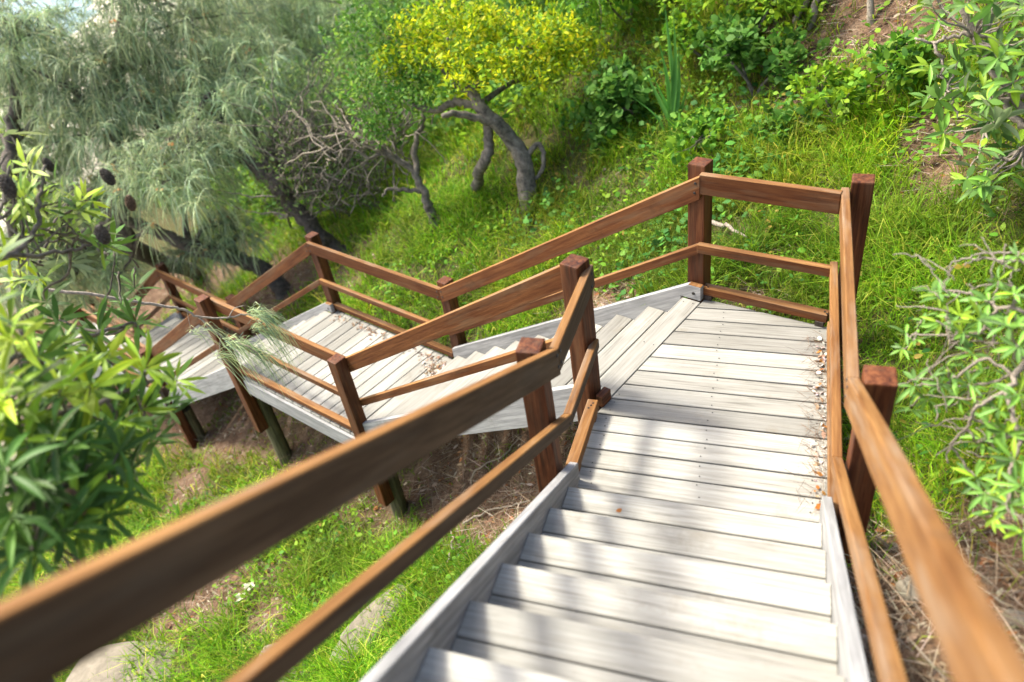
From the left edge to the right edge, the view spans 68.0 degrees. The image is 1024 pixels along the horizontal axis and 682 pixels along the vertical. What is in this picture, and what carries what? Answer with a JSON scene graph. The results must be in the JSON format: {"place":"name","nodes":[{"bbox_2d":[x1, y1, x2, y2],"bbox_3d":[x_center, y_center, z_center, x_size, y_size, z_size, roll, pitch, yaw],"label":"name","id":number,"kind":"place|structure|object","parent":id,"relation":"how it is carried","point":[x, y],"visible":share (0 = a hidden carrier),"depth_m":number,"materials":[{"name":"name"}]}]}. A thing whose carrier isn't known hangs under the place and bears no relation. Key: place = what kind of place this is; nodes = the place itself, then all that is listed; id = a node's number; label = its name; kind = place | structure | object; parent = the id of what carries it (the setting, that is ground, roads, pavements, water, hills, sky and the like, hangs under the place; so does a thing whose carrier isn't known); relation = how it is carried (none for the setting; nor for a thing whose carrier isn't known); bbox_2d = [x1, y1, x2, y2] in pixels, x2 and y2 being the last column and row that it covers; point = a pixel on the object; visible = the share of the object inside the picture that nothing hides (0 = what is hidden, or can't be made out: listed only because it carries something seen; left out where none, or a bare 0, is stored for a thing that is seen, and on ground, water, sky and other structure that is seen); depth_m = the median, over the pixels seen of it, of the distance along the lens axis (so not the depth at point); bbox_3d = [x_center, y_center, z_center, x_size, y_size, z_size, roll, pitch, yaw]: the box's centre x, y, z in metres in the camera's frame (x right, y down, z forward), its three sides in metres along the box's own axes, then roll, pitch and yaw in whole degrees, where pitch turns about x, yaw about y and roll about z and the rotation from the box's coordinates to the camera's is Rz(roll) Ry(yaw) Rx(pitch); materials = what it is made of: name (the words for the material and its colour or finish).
{"place":"outdoors","nodes":[
{"label":"outdoors","id":0,"kind":"place"},
{"bbox_2d":[0,0,98,59],"bbox_3d":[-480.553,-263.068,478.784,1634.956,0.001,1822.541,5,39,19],"label":"sea water","id":1,"kind":"structure","parent":0,"point":[49,2],"depth_m":74.28,"materials":[{"name":"white liquid"}]},
{"bbox_2d":[0,0,1023,681],"bbox_3d":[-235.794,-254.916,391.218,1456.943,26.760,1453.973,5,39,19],"label":"ground","id":2,"kind":"structure","parent":0,"point":[294,428],"depth_m":7.82,"materials":[{"name":"brown soil"}]},
{"bbox_2d":[0,0,163,373],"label":"needle tree","id":3,"kind":"object","parent":2,"relation":"on","point":[14,33],"visible":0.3,"depth_m":11.60,"materials":[{"name":"green plant"}]},
{"bbox_2d":[43,323,126,376],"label":"landing deck","id":4,"kind":"structure","parent":2,"relation":"on","point":[110,337],"depth_m":15.82,"materials":[{"name":"grey wood"}]},
{"bbox_2d":[93,311,182,378],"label":"staircase","id":5,"kind":"structure","parent":4,"relation":"on","point":[177,314],"depth_m":12.98,"materials":[{"name":"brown wood"}]},
{"bbox_2d":[0,116,206,681],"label":"banksia shrub","id":6,"kind":"object","parent":2,"relation":"on","point":[60,472],"visible":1,"depth_m":2.76,"materials":[{"name":"green plant"}]},
{"bbox_2d":[65,641,174,681],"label":"rock","id":7,"kind":"object","parent":2,"relation":"on","point":[96,665],"visible":0.35,"depth_m":7.87,"materials":[{"name":"beige stone"}]},
{"bbox_2d":[0,171,290,336],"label":"needle tree","id":8,"kind":"object","parent":2,"relation":"on","point":[215,250],"visible":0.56,"depth_m":12.42,"materials":[{"name":"green plant"}]},
{"bbox_2d":[0,0,295,279],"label":"needle tree","id":9,"kind":"object","parent":2,"relation":"on","point":[107,110],"visible":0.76,"depth_m":11.55,"materials":[{"name":"green plant"}]},
{"bbox_2d":[111,317,238,408],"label":"landing deck","id":10,"kind":"structure","parent":2,"relation":"on","point":[188,345],"depth_m":11.96,"materials":[{"name":"white wood"}]},
{"bbox_2d":[169,301,334,404],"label":"staircase","id":11,"kind":"structure","parent":10,"relation":"on","point":[217,380],"depth_m":9.38,"materials":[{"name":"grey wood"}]},
{"bbox_2d":[86,20,350,266],"bbox_3d":[-4.051,-2.788,11.583,3.602,3.453,4.080,5,39,19],"label":"needle tree","id":12,"kind":"object","parent":2,"relation":"on","point":[205,146],"visible":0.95,"depth_m":11.11,"materials":[{"name":"green plant"}]},
{"bbox_2d":[235,593,243,601],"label":"white flower","id":13,"kind":"object","parent":2,"relation":"on","point":[238,597],"visible":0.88,"depth_m":7.92,"materials":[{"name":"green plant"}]},
{"bbox_2d":[244,582,254,591],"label":"white flower","id":14,"kind":"object","parent":2,"relation":"on","point":[248,585],"visible":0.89,"depth_m":8.04,"materials":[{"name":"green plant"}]},
{"bbox_2d":[161,0,392,172],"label":"needle tree","id":15,"kind":"object","parent":2,"relation":"on","point":[303,24],"visible":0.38,"depth_m":14.35,"materials":[{"name":"green plant"}]},
{"bbox_2d":[12,265,561,518],"bbox_3d":[-4.699,0.367,10.311,14.188,7.195,0.301,20,46,34],"label":"railing","id":16,"kind":"object","parent":2,"relation":"on","point":[263,417],"visible":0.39,"depth_m":7.00,"materials":[{"name":"brown wood"}]},
{"bbox_2d":[48,288,307,399],"bbox_3d":[-2.469,0.077,5.902,1.661,1.483,0.600,-19,38,-13],"label":"needle branch","id":17,"kind":"object","parent":16,"relation":"on","point":[257,351],"visible":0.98,"depth_m":6.01,"materials":[{"name":"green plant"}]},
{"bbox_2d":[261,644,319,681],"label":"rock","id":18,"kind":"object","parent":2,"relation":"on","point":[297,668],"visible":0.05,"depth_m":6.70,"materials":[{"name":"beige stone"}]},
{"bbox_2d":[0,254,610,681],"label":"railing","id":19,"kind":"object","parent":2,"relation":"on","point":[60,624],"visible":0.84,"depth_m":1.72,"materials":[{"name":"brown wood"}]},
{"bbox_2d":[188,31,437,229],"bbox_3d":[-2.957,-2.862,12.019,4.533,4.245,3.596,5,39,19],"label":"bare shrub","id":20,"kind":"object","parent":2,"relation":"on","point":[315,190],"visible":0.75,"depth_m":11.17,"materials":[{"name":"grey plant"}]},
{"bbox_2d":[243,311,452,443],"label":"landing deck","id":21,"kind":"structure","parent":2,"relation":"on","point":[345,337],"depth_m":8.09,"materials":[{"name":"white wood"}]},
{"bbox_2d":[362,281,703,434],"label":"staircase","id":22,"kind":"structure","parent":21,"relation":"on","point":[624,327],"depth_m":5.79,"materials":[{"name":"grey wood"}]},
{"bbox_2d":[330,315,844,513],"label":"leaf litter","id":23,"kind":"object","parent":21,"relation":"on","point":[437,368],"visible":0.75,"depth_m":4.47,"materials":[{"name":"brown plant"}]},
{"bbox_2d":[281,65,456,236],"bbox_3d":[-1.809,-2.374,9.686,2.464,2.052,1.430,-11,37,-2],"label":"dead tree","id":24,"kind":"object","parent":2,"relation":"on","point":[423,191],"visible":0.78,"depth_m":9.46,"materials":[{"name":"brown plant"}]},
{"bbox_2d":[336,0,403,43],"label":"leafy bush","id":25,"kind":"object","parent":2,"relation":"on","point":[371,13],"visible":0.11,"depth_m":16.92,"materials":[{"name":"green plant"}]},
{"bbox_2d":[329,582,417,675],"bbox_3d":[-1.175,2.631,6.770,0.348,0.534,1.057,22,50,38],"label":"rock","id":26,"kind":"object","parent":2,"relation":"on","point":[357,621],"visible":0.26,"depth_m":6.61,"materials":[{"name":"beige stone"}]},
{"bbox_2d":[103,0,650,235],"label":"hillside scrub","id":27,"kind":"object","parent":2,"relation":"on","point":[516,94],"visible":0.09,"depth_m":13.63,"materials":[{"name":"green plant"}]},
{"bbox_2d":[369,76,413,121],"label":"leafy bush","id":28,"kind":"object","parent":2,"relation":"on","point":[390,94],"visible":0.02,"depth_m":14.20,"materials":[{"name":"green plant"}]},
{"bbox_2d":[75,157,712,358],"bbox_3d":[-3.836,-0.500,10.892,14.344,6.864,0.170,21,46,34],"label":"railing","id":29,"kind":"object","parent":2,"relation":"on","point":[446,291],"visible":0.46,"depth_m":6.95,"materials":[{"name":"brown wood"}]},
{"bbox_2d":[317,0,615,212],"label":"gnarled tree","id":30,"kind":"object","parent":2,"relation":"on","point":[506,59],"visible":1,"depth_m":8.76,"materials":[{"name":"yellow plant"}]},
{"bbox_2d":[462,500,529,524],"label":"fallen branch","id":31,"kind":"object","parent":2,"relation":"on","point":[474,516],"visible":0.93,"depth_m":6.69,"materials":[{"name":"wood"}]},
{"bbox_2d":[471,437,520,485],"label":"fallen branch","id":32,"kind":"object","parent":2,"relation":"on","point":[482,466],"visible":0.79,"depth_m":7.11,"materials":[{"name":"grey wood"}]},
{"bbox_2d":[0,0,1023,681],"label":"grass","id":33,"kind":"structure","parent":2,"relation":"on","point":[364,660],"depth_m":7.17,"materials":[{"name":"green plant"}]},
{"bbox_2d":[37,0,1023,670],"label":"ground creeper","id":34,"kind":"object","parent":2,"relation":"on","point":[743,90],"visible":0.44,"depth_m":7.01,"materials":[{"name":"green plant"}]},
{"bbox_2d":[71,0,1023,681],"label":"leaf litter","id":35,"kind":"object","parent":2,"relation":"on","point":[899,572],"visible":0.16,"depth_m":5.60,"materials":[{"name":"brown plant"}]},
{"bbox_2d":[566,100,629,158],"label":"leafy bush","id":36,"kind":"object","parent":2,"relation":"on","point":[585,113],"visible":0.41,"depth_m":8.71,"materials":[{"name":"green plant"}]},
{"bbox_2d":[556,0,657,35],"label":"leafy bush","id":37,"kind":"object","parent":2,"relation":"on","point":[602,4],"visible":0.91,"depth_m":9.04,"materials":[{"name":"green plant"}]},
{"bbox_2d":[584,53,657,138],"bbox_3d":[1.224,-2.744,8.463,0.778,0.755,1.017,-9,37,1],"label":"leafy bush","id":38,"kind":"object","parent":2,"relation":"on","point":[619,88],"visible":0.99,"depth_m":8.35,"materials":[{"name":"green plant"}]},
{"bbox_2d":[630,2,687,136],"bbox_3d":[1.545,-2.743,7.798,0.496,1.232,0.480,-22,38,-16],"label":"strap leaf plant","id":39,"kind":"object","parent":2,"relation":"on","point":[672,102],"visible":0.85,"depth_m":7.88,"materials":[{"name":"green plant"}]},
{"bbox_2d":[665,98,734,164],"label":"leafy bush","id":40,"kind":"object","parent":2,"relation":"on","point":[710,124],"visible":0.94,"depth_m":7.19,"materials":[{"name":"green plant"}]},
{"bbox_2d":[577,297,826,522],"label":"landing deck","id":41,"kind":"structure","parent":2,"relation":"on","point":[701,407],"depth_m":4.44,"materials":[{"name":"white wood"}]},
{"bbox_2d":[360,462,869,681],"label":"staircase","id":42,"kind":"structure","parent":41,"relation":"on","point":[563,578],"depth_m":2.79,"materials":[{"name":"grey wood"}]},
{"bbox_2d":[697,172,842,326],"bbox_3d":[1.626,-0.591,4.884,0.878,0.959,0.099,16,44,30],"label":"railing","id":43,"kind":"object","parent":41,"relation":"on","point":[818,199],"visible":0.98,"depth_m":4.77,"materials":[{"name":"brown wood"}]},
{"bbox_2d":[653,5,767,72],"bbox_3d":[2.069,-3.098,7.932,1.250,0.710,0.824,5,39,19],"label":"leafy bush","id":44,"kind":"object","parent":2,"relation":"on","point":[687,41],"visible":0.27,"depth_m":7.90,"materials":[{"name":"green plant"}]},
{"bbox_2d":[712,220,746,237],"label":"fallen branch","id":45,"kind":"object","parent":2,"relation":"on","point":[716,223],"visible":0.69,"depth_m":6.24,"materials":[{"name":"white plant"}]},
{"bbox_2d":[657,0,831,38],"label":"leafy bush","id":46,"kind":"object","parent":2,"relation":"on","point":[777,12],"visible":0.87,"depth_m":7.44,"materials":[{"name":"green plant"}]},
{"bbox_2d":[690,13,829,100],"bbox_3d":[2.263,-2.675,7.248,1.295,0.771,0.905,32,53,42],"label":"leafy bush","id":47,"kind":"object","parent":2,"relation":"on","point":[734,43],"visible":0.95,"depth_m":7.12,"materials":[{"name":"green plant"}]},
{"bbox_2d":[739,0,812,24],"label":"leafy bush","id":48,"kind":"object","parent":2,"relation":"on","point":[750,4],"visible":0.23,"depth_m":7.55,"materials":[{"name":"green plant"}]},
{"bbox_2d":[737,98,818,149],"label":"leafy bush","id":49,"kind":"object","parent":2,"relation":"on","point":[799,108],"visible":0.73,"depth_m":6.66,"materials":[{"name":"green plant"}]},
{"bbox_2d":[792,0,809,29],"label":"slim sapling","id":50,"kind":"object","parent":2,"relation":"on","point":[795,16],"visible":0.34,"depth_m":7.38,"materials":[{"name":"grey plant"}]},
{"bbox_2d":[807,0,819,32],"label":"slim sapling","id":51,"kind":"object","parent":2,"relation":"on","point":[814,8],"visible":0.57,"depth_m":7.22,"materials":[{"name":"grey plant"}]},
{"bbox_2d":[785,58,886,123],"bbox_3d":[2.669,-2.026,6.287,0.790,0.565,0.855,5,39,19],"label":"leafy bush","id":52,"kind":"object","parent":2,"relation":"on","point":[848,85],"visible":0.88,"depth_m":6.23,"materials":[{"name":"green plant"}]},
{"bbox_2d":[867,0,874,24],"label":"slim sapling","id":53,"kind":"object","parent":2,"relation":"on","point":[870,9],"visible":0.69,"depth_m":6.70,"materials":[{"name":"beige plant"}]},
{"bbox_2d":[845,22,946,98],"bbox_3d":[3.109,-2.167,5.982,0.767,0.566,0.664,-29,41,-24],"label":"leafy bush","id":54,"kind":"object","parent":2,"relation":"on","point":[902,61],"visible":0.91,"depth_m":5.87,"materials":[{"name":"green plant"}]},
{"bbox_2d":[895,575,921,606],"bbox_3d":[1.761,1.081,3.265,0.179,0.106,0.153,-7,32,-1],"label":"rock","id":55,"kind":"object","parent":2,"relation":"on","point":[912,590],"visible":0.35,"depth_m":3.24,"materials":[{"name":"beige stone"}]},
{"bbox_2d":[827,173,1023,681],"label":"railing","id":56,"kind":"object","parent":2,"relation":"on","point":[975,641],"visible":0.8,"depth_m":2.09,"materials":[{"name":"brown wood"}]},
{"bbox_2d":[889,237,1023,552],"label":"coastal shrub","id":57,"kind":"object","parent":2,"relation":"on","point":[1004,498],"visible":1,"depth_m":3.03,"materials":[{"name":"green plant"}]},
{"bbox_2d":[905,0,1023,213],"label":"coastal shrub","id":58,"kind":"object","parent":2,"relation":"on","point":[1008,97],"visible":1,"depth_m":4.43,"materials":[{"name":"green plant"}]},
{"bbox_2d":[1003,609,1023,629],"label":"rock","id":59,"kind":"object","parent":2,"relation":"on","point":[1009,611],"visible":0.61,"depth_m":2.83,"materials":[{"name":"beige stone"}]}
]}

